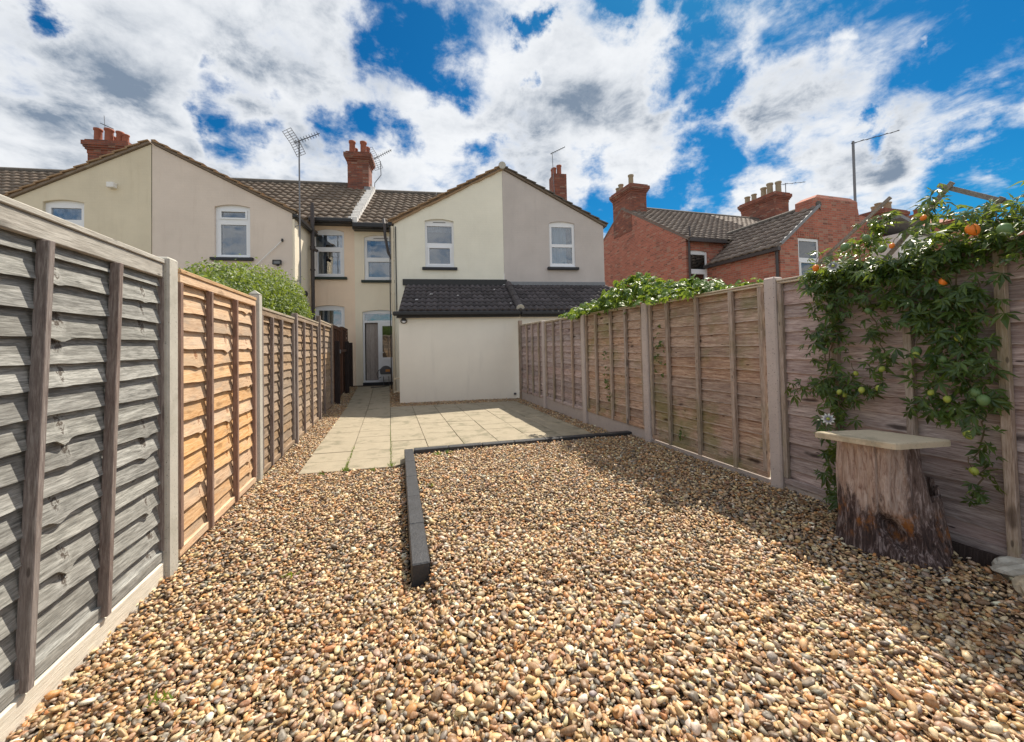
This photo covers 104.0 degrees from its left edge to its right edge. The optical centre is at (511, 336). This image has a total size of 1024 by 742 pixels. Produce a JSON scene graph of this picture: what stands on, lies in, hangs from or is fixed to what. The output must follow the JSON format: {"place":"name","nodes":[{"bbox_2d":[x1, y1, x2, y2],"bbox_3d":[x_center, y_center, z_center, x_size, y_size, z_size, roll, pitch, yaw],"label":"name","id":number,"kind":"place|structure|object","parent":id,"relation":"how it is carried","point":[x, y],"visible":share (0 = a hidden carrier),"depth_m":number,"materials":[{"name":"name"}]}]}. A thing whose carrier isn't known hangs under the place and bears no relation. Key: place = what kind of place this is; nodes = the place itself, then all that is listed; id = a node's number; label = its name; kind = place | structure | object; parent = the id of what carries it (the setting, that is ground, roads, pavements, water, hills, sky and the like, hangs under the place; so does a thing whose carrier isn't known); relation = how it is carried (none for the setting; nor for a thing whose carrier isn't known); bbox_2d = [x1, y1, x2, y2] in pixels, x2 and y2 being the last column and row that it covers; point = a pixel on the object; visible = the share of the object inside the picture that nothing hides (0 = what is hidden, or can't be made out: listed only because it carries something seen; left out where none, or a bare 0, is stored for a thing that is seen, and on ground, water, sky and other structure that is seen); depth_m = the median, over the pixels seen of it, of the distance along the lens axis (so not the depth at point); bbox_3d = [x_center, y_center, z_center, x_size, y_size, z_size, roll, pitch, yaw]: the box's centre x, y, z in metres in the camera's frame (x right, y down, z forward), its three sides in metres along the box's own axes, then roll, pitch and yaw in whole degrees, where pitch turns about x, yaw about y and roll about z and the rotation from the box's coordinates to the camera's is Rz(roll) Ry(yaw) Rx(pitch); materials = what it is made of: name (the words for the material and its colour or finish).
{"place":"outdoors","nodes":[
{"label":"outdoors","id":0,"kind":"place"},
{"bbox_2d":[298,386,590,476],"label":"patio","id":1,"kind":"structure","parent":0,"point":[362,423],"depth_m":6.77,"materials":[{"name":"stone"}]},
{"bbox_2d":[0,0,1023,238],"label":"sky","id":2,"kind":"structure","parent":0,"point":[708,104],"materials":[{"name":"blue"}]},
{"bbox_2d":[6,385,1023,741],"bbox_3d":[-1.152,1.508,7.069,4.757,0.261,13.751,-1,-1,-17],"label":"gravel","id":3,"kind":"structure","parent":0,"point":[910,695],"depth_m":1.91,"materials":[{"name":"beige gravel"}]},
{"bbox_2d":[151,139,375,385],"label":"terraced house","id":4,"kind":"structure","parent":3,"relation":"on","point":[199,210],"depth_m":11.51,"materials":[{"name":"paint"}]},
{"bbox_2d":[209,205,253,260],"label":"window","id":5,"kind":"structure","parent":4,"relation":"in","point":[232,222],"depth_m":11.41,"materials":[{"name":"white plastic"}]},
{"bbox_2d":[252,239,282,268],"bbox_3d":[-6.931,-2.342,11.352,0.788,0.898,0.053,-1,-1,-16],"label":"cable","id":6,"kind":"object","parent":4,"relation":"attached to","point":[270,251],"visible":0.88,"depth_m":11.36,"materials":[{"name":"white paint"}]},
{"bbox_2d":[272,260,281,265],"bbox_3d":[-6.693,-2.095,11.401,0.220,0.160,0.099,-1,-1,-10],"label":"wall lamp","id":7,"kind":"object","parent":4,"relation":"attached to","point":[277,262],"visible":1,"depth_m":11.37,"materials":[{"name":"black plastic"}]},
{"bbox_2d":[282,128,319,287],"bbox_3d":[-6.084,-3.635,11.644,0.503,5.081,1.022,-2,-2,29],"label":"aerial","id":8,"kind":"object","parent":4,"relation":"attached to","point":[298,151],"visible":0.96,"depth_m":11.49,"materials":[{"name":"metal"}]},
{"bbox_2d":[315,305,344,327],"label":"window","id":9,"kind":"structure","parent":4,"relation":"in","point":[335,315],"depth_m":13.62,"materials":[{"name":"white plastic"}]},
{"bbox_2d":[315,229,346,279],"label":"window","id":10,"kind":"structure","parent":4,"relation":"in","point":[329,258],"depth_m":13.65,"materials":[{"name":"white plastic"}]},
{"bbox_2d":[364,147,390,186],"bbox_3d":[-5.658,-7.231,17.188,0.496,2.125,1.243,-2,-2,32],"label":"aerial","id":11,"kind":"object","parent":4,"relation":"attached to","point":[380,164],"visible":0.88,"depth_m":17.02,"materials":[{"name":"metal"}]},
{"bbox_2d":[333,325,352,403],"bbox_3d":[-4.863,0.819,11.537,0.255,2.220,3.350,-1,-1,-17],"label":"garden fence","id":12,"kind":"object","parent":3,"relation":"on","point":[343,362],"visible":0.91,"depth_m":11.57,"materials":[{"name":"brown wood"}]},
{"bbox_2d":[376,366,390,384],"bbox_3d":[-4.265,1.314,13.349,0.490,0.664,0.209,-1,-1,-17],"label":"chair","id":13,"kind":"object","parent":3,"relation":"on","point":[385,369],"visible":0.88,"depth_m":13.28,"materials":[{"name":"grey plastic"}]},
{"bbox_2d":[352,161,524,402],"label":"terraced house","id":14,"kind":"structure","parent":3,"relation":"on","point":[429,266],"depth_m":12.09,"materials":[{"name":"white paint"}]},
{"bbox_2d":[361,236,394,282],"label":"window","id":15,"kind":"structure","parent":14,"relation":"in","point":[376,258],"depth_m":13.93,"materials":[{"name":"white plastic"}]},
{"bbox_2d":[363,310,395,385],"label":"door","id":16,"kind":"structure","parent":14,"relation":"in","point":[376,323],"depth_m":13.77,"materials":[{"name":"white plastic"}]},
{"bbox_2d":[400,318,406,323],"bbox_3d":[-2.757,-0.393,10.193,0.173,0.136,0.092,-1,-1,-10],"label":"wall lamp","id":17,"kind":"object","parent":14,"relation":"attached to","point":[404,320],"visible":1,"depth_m":10.18,"materials":[{"name":"black plastic"}]},
{"bbox_2d":[422,220,456,269],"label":"window","id":18,"kind":"structure","parent":14,"relation":"in","point":[439,234],"depth_m":12.39,"materials":[{"name":"white plastic"}]},
{"bbox_2d":[144,425,828,707],"bbox_3d":[-0.690,1.450,4.541,3.206,0.134,6.054,-1,-1,-17],"label":"moss and weeds","id":19,"kind":"object","parent":3,"relation":"on","point":[346,468],"visible":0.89,"depth_m":3.11,"materials":[{"name":"green plant"}]},
{"bbox_2d":[404,431,631,588],"bbox_3d":[0.536,1.445,4.143,3.204,0.191,2.808,-1,-1,-17],"label":"raised edging","id":20,"kind":"object","parent":3,"relation":"on","point":[419,560],"visible":0.62,"depth_m":3.51,"materials":[{"name":"grey concrete"}]},
{"bbox_2d":[91,438,1023,741],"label":"dry leaves","id":21,"kind":"object","parent":3,"relation":"on","point":[801,500],"visible":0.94,"depth_m":2.26,"materials":[{"name":"brown plant"}]},
{"bbox_2d":[835,441,953,573],"bbox_3d":[2.416,0.996,2.570,0.551,0.688,0.556,-3,-2,42],"label":"tree stump","id":22,"kind":"object","parent":3,"relation":"on","point":[890,504],"visible":0.9,"depth_m":2.39,"materials":[{"name":"brown wood"}]},
{"bbox_2d":[815,430,950,449],"bbox_3d":[2.274,0.632,2.478,0.467,0.037,0.442,-1,-1,-17],"label":"stone slab","id":23,"kind":"object","parent":22,"relation":"on","point":[887,440],"depth_m":2.40,"materials":[{"name":"beige stone"}]},
{"bbox_2d":[784,180,1023,510],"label":"passion flower vine","id":24,"kind":"object","parent":3,"relation":"on","point":[967,298],"visible":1,"depth_m":2.47,"materials":[{"name":"green plant"}]},
{"bbox_2d":[810,181,1009,269],"bbox_3d":[2.740,0.198,2.857,0.040,2.405,1.163,-1,-1,-17],"label":"trellis","id":25,"kind":"object","parent":3,"relation":"on","point":[950,187],"visible":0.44,"depth_m":2.75,"materials":[{"name":"wood"}]},
{"bbox_2d":[952,541,999,571],"bbox_3d":[2.759,1.278,2.166,0.040,0.100,0.720,15,-7,-22],"label":"timber offcut","id":26,"kind":"object","parent":3,"relation":"on","point":[983,558],"depth_m":2.32,"materials":[{"name":"brown wood"}]},
{"bbox_2d":[990,556,1023,577],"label":"stone","id":27,"kind":"object","parent":3,"relation":"on","point":[1007,566],"visible":0.91,"depth_m":2.15,"materials":[{"name":"grey stone"}]},
{"bbox_2d":[1012,575,1023,596],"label":"stone","id":28,"kind":"object","parent":3,"relation":"on","point":[1018,583],"visible":0.88,"depth_m":2.04,"materials":[{"name":"beige stone"}]},
{"label":"ground","id":29,"kind":"structure","parent":0,"visible":0},
{"bbox_2d":[0,167,151,253],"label":"terraced house","id":30,"kind":"structure","parent":29,"relation":"on","point":[13,178],"depth_m":14.46,"materials":[{"name":"brown tile"}]},
{"bbox_2d":[3,127,151,253],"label":"terraced house","id":31,"kind":"structure","parent":29,"relation":"on","point":[105,189],"depth_m":10.82,"materials":[{"name":"beige paint"}]},
{"bbox_2d":[46,201,83,226],"bbox_3d":[-11.915,-2.881,10.769,0.940,1.490,0.182,-1,-1,-10],"label":"window","id":32,"kind":"structure","parent":31,"relation":"in","point":[71,211],"depth_m":10.73,"materials":[{"name":"white plastic"}]},
{"bbox_2d":[0,194,333,741],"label":"garden fence","id":33,"kind":"object","parent":29,"relation":"on","point":[160,416],"visible":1,"depth_m":2.02,"materials":[{"name":"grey wood"}]},
{"bbox_2d":[179,254,314,338],"bbox_3d":[-4.174,0.146,5.929,1.885,2.993,4.680,-1,-1,-17],"label":"bush","id":34,"kind":"object","parent":29,"relation":"on","point":[285,297],"visible":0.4,"depth_m":5.80,"materials":[{"name":"green plant"}]},
{"bbox_2d":[502,164,622,323],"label":"terraced house","id":35,"kind":"structure","parent":29,"relation":"on","point":[553,244],"depth_m":12.74,"materials":[{"name":"grey paint"}]},
{"bbox_2d":[551,147,564,192],"bbox_3d":[2.102,-7.531,18.156,0.710,2.230,0.200,-1,-1,-10],"label":"aerial","id":36,"kind":"object","parent":35,"relation":"attached to","point":[552,162],"visible":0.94,"depth_m":18.11,"materials":[{"name":"metal"}]},
{"bbox_2d":[547,222,578,269],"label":"window","id":37,"kind":"structure","parent":35,"relation":"in","point":[561,234],"depth_m":13.03,"materials":[{"name":"white plastic"}]},
{"bbox_2d":[604,174,909,367],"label":"brick house","id":38,"kind":"structure","parent":29,"relation":"on","point":[768,234],"depth_m":16.33,"materials":[{"name":"red brick"}]},
{"bbox_2d":[691,251,706,291],"bbox_3d":[7.508,-2.630,16.222,0.950,1.700,0.092,-1,-1,-17],"label":"window","id":39,"kind":"structure","parent":38,"relation":"in","point":[698,258],"depth_m":16.26,"materials":[{"name":"white plastic"}]},
{"bbox_2d":[798,238,818,275],"bbox_3d":[10.162,-2.579,13.749,0.970,1.560,0.092,-1,-1,-17],"label":"window","id":40,"kind":"structure","parent":38,"relation":"in","point":[805,246],"depth_m":13.75,"materials":[{"name":"white plastic"}]},
{"bbox_2d":[851,130,899,201],"bbox_3d":[14.349,-5.926,15.677,2.807,4.761,0.350,-1,-1,-17],"label":"aerial","id":41,"kind":"object","parent":38,"relation":"attached to","point":[854,170],"visible":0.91,"depth_m":15.29,"materials":[{"name":"metal"}]},
{"bbox_2d":[518,236,1023,558],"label":"garden fence","id":42,"kind":"object","parent":29,"relation":"on","point":[716,392],"visible":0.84,"depth_m":3.68,"materials":[{"name":"brown wood"}]},
{"bbox_2d":[602,324,685,440],"bbox_3d":[1.734,0.563,5.545,0.087,1.403,1.850,-1,-1,-17],"label":"fence seedling","id":43,"kind":"object","parent":42,"relation":"attached to","point":[662,375],"visible":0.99,"depth_m":5.13,"materials":[{"name":"green plant"}]},
{"bbox_2d":[558,272,732,320],"bbox_3d":[1.782,0.278,5.918,1.390,2.438,3.430,-1,-1,-17],"label":"climbing plant","id":44,"kind":"object","parent":42,"relation":"on","point":[645,290],"visible":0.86,"depth_m":5.30,"materials":[{"name":"green plant"}]},
{"bbox_2d":[700,277,763,290],"bbox_3d":[2.334,-0.509,4.162,0.305,0.160,0.780,0,-2,-31],"label":"climbing plant","id":45,"kind":"object","parent":42,"relation":"on","point":[721,285],"visible":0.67,"depth_m":4.10,"materials":[{"name":"green plant"}]},
{"bbox_2d":[867,214,931,259],"bbox_3d":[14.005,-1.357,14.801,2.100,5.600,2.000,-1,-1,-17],"label":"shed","id":46,"kind":"structure","parent":29,"relation":"on","point":[894,231],"depth_m":14.07,"materials":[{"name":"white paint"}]},
{"bbox_2d":[906,209,1023,249],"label":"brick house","id":47,"kind":"structure","parent":29,"relation":"on","point":[946,221],"depth_m":14.90,"materials":[{"name":"brick"}]}
]}

